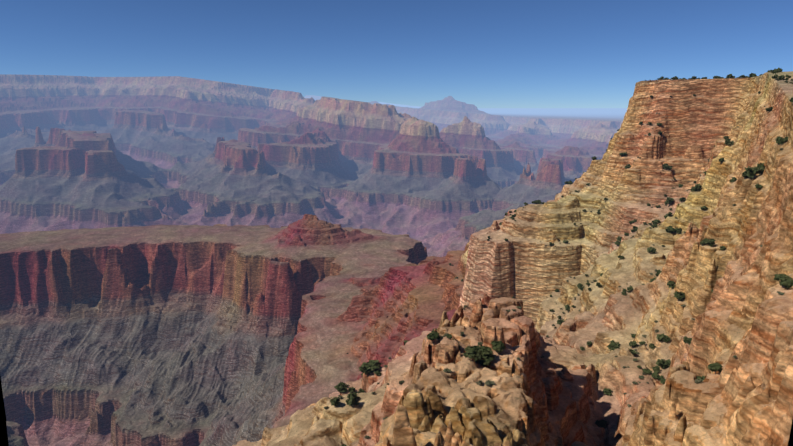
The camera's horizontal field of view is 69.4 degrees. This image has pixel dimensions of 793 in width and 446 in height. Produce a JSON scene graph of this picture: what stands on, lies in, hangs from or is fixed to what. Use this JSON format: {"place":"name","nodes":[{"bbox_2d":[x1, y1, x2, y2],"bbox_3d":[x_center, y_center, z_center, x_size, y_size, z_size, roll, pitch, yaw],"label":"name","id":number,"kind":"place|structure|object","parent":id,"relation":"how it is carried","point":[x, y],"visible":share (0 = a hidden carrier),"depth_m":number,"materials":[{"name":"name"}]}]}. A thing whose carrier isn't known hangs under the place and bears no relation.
{"place":"outdoors","nodes":[
{"label":"outdoors","id":0,"kind":"place"},
{"bbox_2d":[0,71,792,445],"bbox_3d":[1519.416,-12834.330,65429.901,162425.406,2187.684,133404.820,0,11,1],"label":"canyon terrain","id":1,"kind":"structure","parent":0,"point":[184,261],"depth_m":1565.91,"materials":[{"name":"brown stone"}]},
{"bbox_2d":[330,397,339,405],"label":"shrub","id":2,"kind":"object","parent":1,"relation":"on","point":[334,401],"visible":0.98,"depth_m":289.06,"materials":[{"name":"green plant"}]},
{"bbox_2d":[335,381,346,392],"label":"juniper","id":3,"kind":"object","parent":1,"relation":"on","point":[340,387],"visible":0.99,"depth_m":387.19,"materials":[{"name":"green plant"}]},
{"bbox_2d":[345,393,356,405],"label":"juniper","id":4,"kind":"object","parent":1,"relation":"on","point":[351,400],"visible":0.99,"depth_m":288.51,"materials":[{"name":"green plant"}]},
{"bbox_2d":[348,387,355,392],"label":"shrub","id":5,"kind":"object","parent":1,"relation":"on","point":[351,389],"visible":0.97,"depth_m":383.32,"materials":[{"name":"green plant"}]},
{"bbox_2d":[359,360,382,374],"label":"juniper","id":6,"kind":"object","parent":1,"relation":"on","point":[365,368],"visible":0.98,"depth_m":379.70,"materials":[{"name":"green plant"}]},
{"bbox_2d":[374,369,380,375],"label":"shrub","id":7,"kind":"object","parent":1,"relation":"on","point":[377,372],"visible":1,"depth_m":376.74,"materials":[{"name":"green plant"}]},
{"bbox_2d":[427,331,439,345],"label":"juniper","id":8,"kind":"object","parent":1,"relation":"on","point":[433,335],"visible":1,"depth_m":197.81,"materials":[{"name":"green plant"}]},
{"bbox_2d":[463,346,481,360],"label":"juniper","id":9,"kind":"object","parent":1,"relation":"on","point":[471,352],"visible":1,"depth_m":177.17,"materials":[{"name":"green plant"}]},
{"bbox_2d":[474,358,480,363],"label":"shrub","id":10,"kind":"object","parent":1,"relation":"on","point":[478,360],"visible":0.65,"depth_m":198.40,"materials":[{"name":"green plant"}]},
{"bbox_2d":[474,345,487,353],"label":"juniper","id":11,"kind":"object","parent":1,"relation":"on","point":[482,347],"visible":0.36,"depth_m":202.36,"materials":[{"name":"green plant"}]},
{"bbox_2d":[480,358,490,366],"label":"shrub","id":12,"kind":"object","parent":1,"relation":"on","point":[485,362],"visible":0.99,"depth_m":197.30,"materials":[{"name":"green plant"}]},
{"bbox_2d":[481,346,494,360],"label":"juniper","id":13,"kind":"object","parent":1,"relation":"on","point":[488,353],"visible":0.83,"depth_m":199.33,"materials":[{"name":"green plant"}]},
{"bbox_2d":[484,380,494,385],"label":"shrub","id":14,"kind":"object","parent":1,"relation":"on","point":[489,382],"visible":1,"depth_m":162.93,"materials":[{"name":"green plant"}]},
{"bbox_2d":[491,341,505,353],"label":"juniper","id":15,"kind":"object","parent":1,"relation":"on","point":[498,346],"visible":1,"depth_m":205.00,"materials":[{"name":"green plant"}]},
{"bbox_2d":[595,419,607,427],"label":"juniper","id":16,"kind":"object","parent":1,"relation":"on","point":[601,423],"visible":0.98,"depth_m":271.26,"materials":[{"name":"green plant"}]},
{"bbox_2d":[603,388,611,395],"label":"shrub","id":17,"kind":"object","parent":1,"relation":"on","point":[608,391],"visible":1,"depth_m":294.42,"materials":[{"name":"green plant"}]},
{"bbox_2d":[606,343,619,350],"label":"shrub","id":18,"kind":"object","parent":1,"relation":"on","point":[610,346],"visible":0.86,"depth_m":359.12,"materials":[{"name":"green plant"}]},
{"bbox_2d":[610,340,619,345],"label":"shrub","id":19,"kind":"object","parent":1,"relation":"on","point":[614,342],"visible":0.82,"depth_m":365.93,"materials":[{"name":"green plant"}]},
{"bbox_2d":[628,341,636,346],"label":"shrub","id":20,"kind":"object","parent":1,"relation":"on","point":[632,344],"visible":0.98,"depth_m":341.78,"materials":[{"name":"green plant"}]},
{"bbox_2d":[642,368,651,373],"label":"shrub","id":21,"kind":"object","parent":1,"relation":"on","point":[646,371],"visible":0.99,"depth_m":294.68,"materials":[{"name":"green plant"}]},
{"bbox_2d":[647,247,656,253],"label":"shrub","id":22,"kind":"object","parent":1,"relation":"on","point":[651,250],"visible":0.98,"depth_m":485.24,"materials":[{"name":"green plant"}]},
{"bbox_2d":[648,343,656,349],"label":"shrub","id":23,"kind":"object","parent":1,"relation":"on","point":[652,346],"visible":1,"depth_m":324.64,"materials":[{"name":"green plant"}]},
{"bbox_2d":[651,365,659,372],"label":"shrub","id":24,"kind":"object","parent":1,"relation":"on","point":[656,368],"visible":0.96,"depth_m":296.74,"materials":[{"name":"green plant"}]},
{"bbox_2d":[652,219,660,223],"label":"shrub","id":25,"kind":"object","parent":1,"relation":"on","point":[656,221],"visible":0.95,"depth_m":521.01,"materials":[{"name":"green plant"}]},
{"bbox_2d":[653,373,663,379],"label":"shrub","id":26,"kind":"object","parent":1,"relation":"on","point":[658,376],"visible":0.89,"depth_m":288.86,"materials":[{"name":"green plant"}]},
{"bbox_2d":[656,359,666,368],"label":"shrub","id":27,"kind":"object","parent":1,"relation":"on","point":[661,363],"visible":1,"depth_m":298.12,"materials":[{"name":"green plant"}]},
{"bbox_2d":[656,333,669,342],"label":"shrub","id":28,"kind":"object","parent":1,"relation":"on","point":[662,337],"visible":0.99,"depth_m":324.91,"materials":[{"name":"green plant"}]},
{"bbox_2d":[663,163,672,169],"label":"shrub","id":29,"kind":"object","parent":1,"relation":"on","point":[666,166],"visible":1,"depth_m":701.47,"materials":[{"name":"green plant"}]},
{"bbox_2d":[665,359,670,367],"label":"shrub","id":30,"kind":"object","parent":1,"relation":"on","point":[668,361],"visible":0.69,"depth_m":300.46,"materials":[{"name":"green plant"}]},
{"bbox_2d":[666,197,673,203],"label":"shrub","id":31,"kind":"object","parent":1,"relation":"on","point":[669,200],"visible":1,"depth_m":658.74,"materials":[{"name":"green plant"}]},
{"bbox_2d":[667,280,675,288],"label":"shrub","id":32,"kind":"object","parent":1,"relation":"on","point":[671,284],"visible":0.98,"depth_m":349.70,"materials":[{"name":"green plant"}]},
{"bbox_2d":[673,291,683,299],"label":"shrub","id":33,"kind":"object","parent":1,"relation":"on","point":[676,293],"visible":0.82,"depth_m":334.44,"materials":[{"name":"green plant"}]},
{"bbox_2d":[677,293,684,300],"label":"juniper","id":34,"kind":"object","parent":1,"relation":"on","point":[681,297],"visible":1,"depth_m":332.47,"materials":[{"name":"green plant"}]},
{"bbox_2d":[694,184,700,189],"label":"shrub","id":35,"kind":"object","parent":1,"relation":"on","point":[698,187],"visible":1,"depth_m":511.55,"materials":[{"name":"green plant"}]},
{"bbox_2d":[695,379,703,383],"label":"shrub","id":36,"kind":"object","parent":1,"relation":"on","point":[697,381],"visible":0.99,"depth_m":165.80,"materials":[{"name":"green plant"}]},
{"bbox_2d":[702,238,714,246],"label":"shrub","id":37,"kind":"object","parent":1,"relation":"on","point":[710,242],"visible":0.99,"depth_m":329.47,"materials":[{"name":"green plant"}]},
{"bbox_2d":[708,363,722,373],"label":"shrub","id":38,"kind":"object","parent":1,"relation":"on","point":[713,367],"visible":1,"depth_m":170.41,"materials":[{"name":"green plant"}]},
{"bbox_2d":[724,138,732,145],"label":"shrub","id":39,"kind":"object","parent":1,"relation":"on","point":[728,142],"visible":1,"depth_m":495.37,"materials":[{"name":"green plant"}]},
{"bbox_2d":[744,163,765,178],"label":"shrub","id":40,"kind":"object","parent":1,"relation":"on","point":[752,171],"visible":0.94,"depth_m":326.48,"materials":[{"name":"green plant"}]},
{"bbox_2d":[774,274,789,280],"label":"shrub","id":41,"kind":"object","parent":1,"relation":"on","point":[777,276],"visible":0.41,"depth_m":166.02,"materials":[{"name":"green plant"}]},
{"bbox_2d":[778,137,787,143],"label":"shrub","id":42,"kind":"object","parent":1,"relation":"on","point":[782,141],"visible":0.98,"depth_m":304.83,"materials":[{"name":"green plant"}]},
{"bbox_2d":[779,276,792,289],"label":"shrub","id":43,"kind":"object","parent":1,"relation":"on","point":[787,282],"visible":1,"depth_m":160.58,"materials":[{"name":"green plant"}]},
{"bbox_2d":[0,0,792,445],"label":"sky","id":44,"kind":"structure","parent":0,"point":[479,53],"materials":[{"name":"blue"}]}
]}

